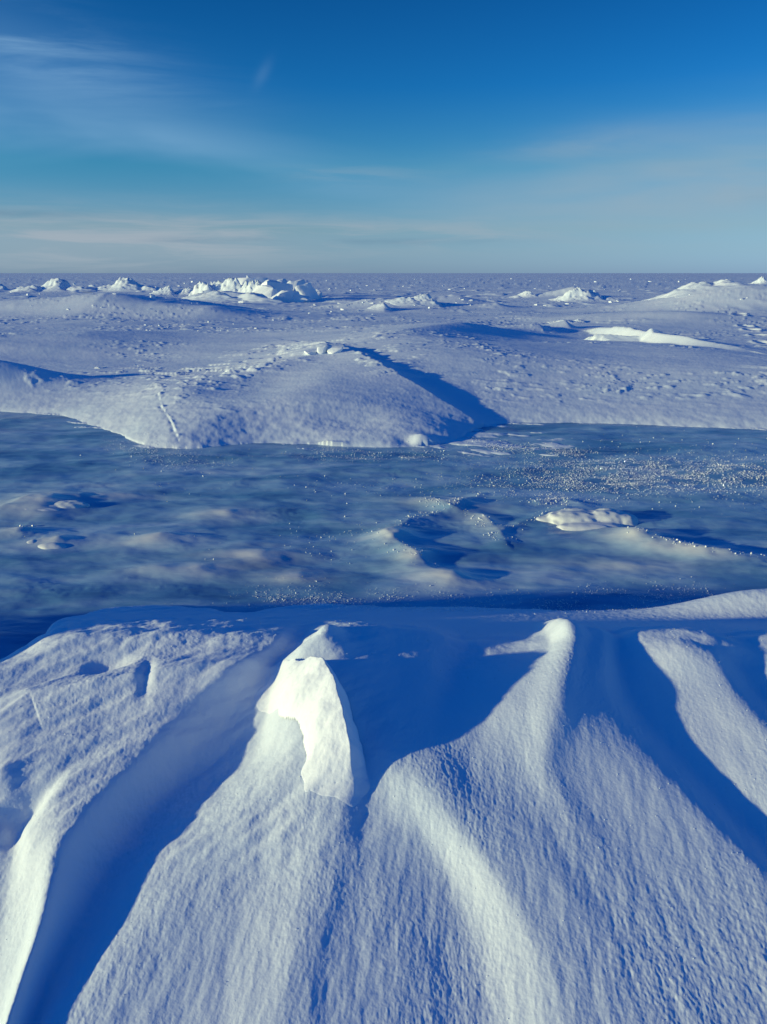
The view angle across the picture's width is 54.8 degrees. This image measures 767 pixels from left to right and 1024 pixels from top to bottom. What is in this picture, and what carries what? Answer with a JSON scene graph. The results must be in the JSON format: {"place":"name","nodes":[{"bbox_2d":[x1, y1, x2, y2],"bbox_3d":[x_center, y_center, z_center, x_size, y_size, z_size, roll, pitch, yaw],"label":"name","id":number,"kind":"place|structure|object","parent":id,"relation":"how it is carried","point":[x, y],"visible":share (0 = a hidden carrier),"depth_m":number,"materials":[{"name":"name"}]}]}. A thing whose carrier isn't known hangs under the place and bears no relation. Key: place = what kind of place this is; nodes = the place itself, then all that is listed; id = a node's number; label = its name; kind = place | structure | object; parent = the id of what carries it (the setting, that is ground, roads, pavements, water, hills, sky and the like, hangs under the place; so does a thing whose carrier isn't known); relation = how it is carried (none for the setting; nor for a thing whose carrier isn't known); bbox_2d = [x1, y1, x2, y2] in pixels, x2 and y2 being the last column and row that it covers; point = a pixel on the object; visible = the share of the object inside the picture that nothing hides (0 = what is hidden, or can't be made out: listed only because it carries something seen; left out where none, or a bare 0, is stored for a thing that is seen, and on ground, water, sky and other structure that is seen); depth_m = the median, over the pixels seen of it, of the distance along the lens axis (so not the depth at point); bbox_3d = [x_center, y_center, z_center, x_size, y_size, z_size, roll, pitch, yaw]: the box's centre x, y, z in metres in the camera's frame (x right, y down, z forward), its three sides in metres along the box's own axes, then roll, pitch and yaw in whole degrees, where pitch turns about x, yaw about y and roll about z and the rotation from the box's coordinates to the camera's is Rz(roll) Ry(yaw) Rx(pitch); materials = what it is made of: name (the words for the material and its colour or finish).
{"place":"outdoors","nodes":[
{"label":"outdoors","id":0,"kind":"place"},
{"bbox_2d":[0,273,766,1023],"bbox_3d":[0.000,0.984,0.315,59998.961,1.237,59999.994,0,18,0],"label":"snow ground","id":1,"kind":"structure","parent":0,"point":[400,889],"depth_m":2.09,"materials":[{"name":"white snow"}]},
{"bbox_2d":[0,284,22,290],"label":"snow hummock","id":2,"kind":"object","parent":1,"relation":"on","point":[2,287],"visible":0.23,"depth_m":62.97,"materials":[{"name":"white snow"}]},
{"bbox_2d":[9,278,97,291],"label":"snow hummock","id":3,"kind":"object","parent":1,"relation":"on","point":[56,285],"visible":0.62,"depth_m":57.27,"materials":[{"name":"white snow"}]},
{"bbox_2d":[95,277,159,291],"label":"snow hummock","id":4,"kind":"object","parent":1,"relation":"on","point":[124,284],"visible":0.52,"depth_m":56.83,"materials":[{"name":"white snow"}]},
{"bbox_2d":[149,286,176,294],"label":"snow hummock","id":5,"kind":"object","parent":1,"relation":"on","point":[167,290],"visible":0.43,"depth_m":49.66,"materials":[{"name":"white snow"}]},
{"bbox_2d":[175,287,192,294],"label":"snow hummock","id":6,"kind":"object","parent":1,"relation":"on","point":[186,291],"visible":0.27,"depth_m":49.85,"materials":[{"name":"white snow"}]},
{"bbox_2d":[188,277,247,295],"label":"snow hummock","id":7,"kind":"object","parent":1,"relation":"on","point":[231,284],"visible":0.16,"depth_m":42.08,"materials":[{"name":"white snow"}]},
{"bbox_2d":[220,291,242,296],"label":"ice block","id":8,"kind":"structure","parent":1,"relation":"on","point":[232,294],"depth_m":39.46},
{"bbox_2d":[182,290,285,302],"bbox_3d":[-6.611,-10.517,36.273,10.183,0.690,2.495,0,18,0],"label":"snow hummock","id":9,"kind":"object","parent":1,"relation":"on","point":[219,296],"visible":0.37,"depth_m":36.21,"materials":[{"name":"white snow"}]},
{"bbox_2d":[234,277,267,284],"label":"ice block","id":10,"kind":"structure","parent":1,"relation":"on","point":[243,280],"depth_m":48.63,"materials":[{"name":"white ice"}]},
{"bbox_2d":[243,280,261,292],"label":"snow hummock","id":11,"kind":"object","parent":1,"relation":"on","point":[250,287],"visible":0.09,"depth_m":41.29,"materials":[{"name":"white snow"}]},
{"bbox_2d":[252,285,276,297],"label":"ice block","id":12,"kind":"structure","parent":1,"relation":"on","point":[269,291],"depth_m":38.91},
{"bbox_2d":[261,279,292,292],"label":"ice block","id":13,"kind":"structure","parent":1,"relation":"on","point":[279,286],"depth_m":40.92,"materials":[{"name":"white ice"}]},
{"bbox_2d":[276,278,287,282],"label":"ice block","id":14,"kind":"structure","parent":1,"relation":"on","point":[284,280],"depth_m":46.32,"materials":[{"name":"white ice"}]},
{"bbox_2d":[270,290,298,301],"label":"ice block","id":15,"kind":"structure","parent":1,"relation":"on","point":[285,295],"depth_m":36.99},
{"bbox_2d":[287,279,305,289],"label":"ice block","id":16,"kind":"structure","parent":1,"relation":"on","point":[298,282],"depth_m":44.34,"materials":[{"name":"white ice"}]},
{"bbox_2d":[293,294,310,301],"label":"ice block","id":17,"kind":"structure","parent":1,"relation":"on","point":[299,298],"depth_m":37.21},
{"bbox_2d":[293,283,318,299],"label":"ice block","id":18,"kind":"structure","parent":1,"relation":"on","point":[307,289],"depth_m":41.27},
{"bbox_2d":[304,351,316,354],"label":"crest block","id":19,"kind":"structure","parent":1,"relation":"on","point":[310,352],"depth_m":10.55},
{"bbox_2d":[254,656,369,806],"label":"snow block","id":20,"kind":"structure","parent":1,"relation":"on","point":[309,694],"depth_m":2.02,"materials":[{"name":"white snow"}]},
{"bbox_2d":[316,289,321,298],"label":"ice block","id":21,"kind":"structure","parent":1,"relation":"on","point":[319,293],"depth_m":43.26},
{"bbox_2d":[317,346,326,353],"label":"crest block","id":22,"kind":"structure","parent":1,"relation":"on","point":[321,349],"depth_m":10.55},
{"bbox_2d":[310,299,352,302],"bbox_3d":[-1.980,-10.761,37.745,5.891,0.228,1.237,0,18,0],"label":"snow hummock","id":23,"kind":"object","parent":1,"relation":"on","point":[326,301],"visible":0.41,"depth_m":37.51,"materials":[{"name":"white snow"}]},
{"bbox_2d":[327,346,342,353],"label":"crest block","id":24,"kind":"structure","parent":1,"relation":"on","point":[334,349],"depth_m":10.56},
{"bbox_2d":[369,302,391,310],"bbox_3d":[-0.029,-7.968,28.853,2.070,0.390,1.159,0,18,0],"label":"snow hummock","id":25,"kind":"object","parent":1,"relation":"on","point":[382,306],"visible":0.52,"depth_m":28.67,"materials":[{"name":"white snow"}]},
{"bbox_2d":[0,618,765,1023],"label":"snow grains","id":26,"kind":"object","parent":1,"relation":"on","point":[364,754],"visible":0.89,"depth_m":2.13,"materials":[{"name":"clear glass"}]},
{"bbox_2d":[0,411,766,658],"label":"frozen pool","id":27,"kind":"structure","parent":1,"relation":"in","point":[239,517],"depth_m":4.80,"materials":[{"name":"blue ice"}]},
{"bbox_2d":[27,539,66,548],"bbox_3d":[-2.014,0.206,4.408,0.284,0.064,0.106,5,18,14],"label":"ice lump","id":28,"kind":"object","parent":27,"relation":"on","point":[52,545],"visible":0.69,"depth_m":4.37,"materials":[{"name":"white ice"}]},
{"bbox_2d":[24,500,89,510],"bbox_3d":[-2.311,-0.017,5.102,0.529,0.086,0.258,0,18,0],"label":"ice lump","id":29,"kind":"object","parent":27,"relation":"on","point":[71,504],"visible":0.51,"depth_m":5.10,"materials":[{"name":"white ice"}]},
{"bbox_2d":[20,430,766,613],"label":"frost crystals","id":30,"kind":"object","parent":27,"relation":"on","point":[645,478],"visible":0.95,"depth_m":5.68,"materials":[{"name":"white ice"}]},
{"bbox_2d":[536,508,638,530],"bbox_3d":[1.326,0.067,4.826,0.688,0.144,0.387,0,18,0],"label":"ice lump","id":31,"kind":"object","parent":27,"relation":"on","point":[574,519],"visible":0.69,"depth_m":4.77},
{"bbox_2d":[385,293,442,307],"bbox_3d":[1.470,-8.777,30.778,4.062,0.637,2.275,0,18,0],"label":"snow hummock","id":32,"kind":"object","parent":1,"relation":"on","point":[423,300],"visible":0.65,"depth_m":30.39,"materials":[{"name":"white snow"}]},
{"bbox_2d":[510,290,537,297],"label":"snow hummock","id":33,"kind":"object","parent":1,"relation":"on","point":[526,294],"visible":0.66,"depth_m":43.97,"materials":[{"name":"white snow"}]},
{"bbox_2d":[548,319,589,323],"bbox_3d":[5.520,-5.540,21.608,1.851,0.193,1.037,0,18,0],"label":"snow hummock","id":34,"kind":"object","parent":1,"relation":"on","point":[577,321],"visible":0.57,"depth_m":21.53,"materials":[{"name":"white snow"}]},
{"bbox_2d":[549,287,625,301],"bbox_3d":[10.570,-11.430,38.896,5.068,0.808,2.838,0,18,0],"label":"snow hummock","id":35,"kind":"object","parent":1,"relation":"on","point":[577,294],"visible":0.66,"depth_m":38.52,"materials":[{"name":"white snow"}]},
{"bbox_2d":[579,328,666,341],"bbox_3d":[5.661,-3.727,15.695,3.532,0.333,0.321,0,18,0],"label":"snow hummock","id":36,"kind":"object","parent":1,"relation":"on","point":[610,337],"visible":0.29,"depth_m":15.66,"materials":[{"name":"white snow"}]},
{"bbox_2d":[641,279,752,300],"bbox_3d":[12.987,-8.575,28.920,5.669,0.993,3.175,0,18,0],"label":"snow hummock","id":37,"kind":"object","parent":1,"relation":"on","point":[693,288],"visible":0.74,"depth_m":28.46,"materials":[{"name":"white snow"}]},
{"bbox_2d":[749,276,766,283],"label":"snow hummock","id":38,"kind":"object","parent":1,"relation":"on","point":[761,280],"visible":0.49,"depth_m":95.93,"materials":[{"name":"white snow"}]},
{"bbox_2d":[0,0,766,272],"label":"sky","id":39,"kind":"structure","parent":0,"point":[137,136],"materials":[{"name":"blue"}]}
]}

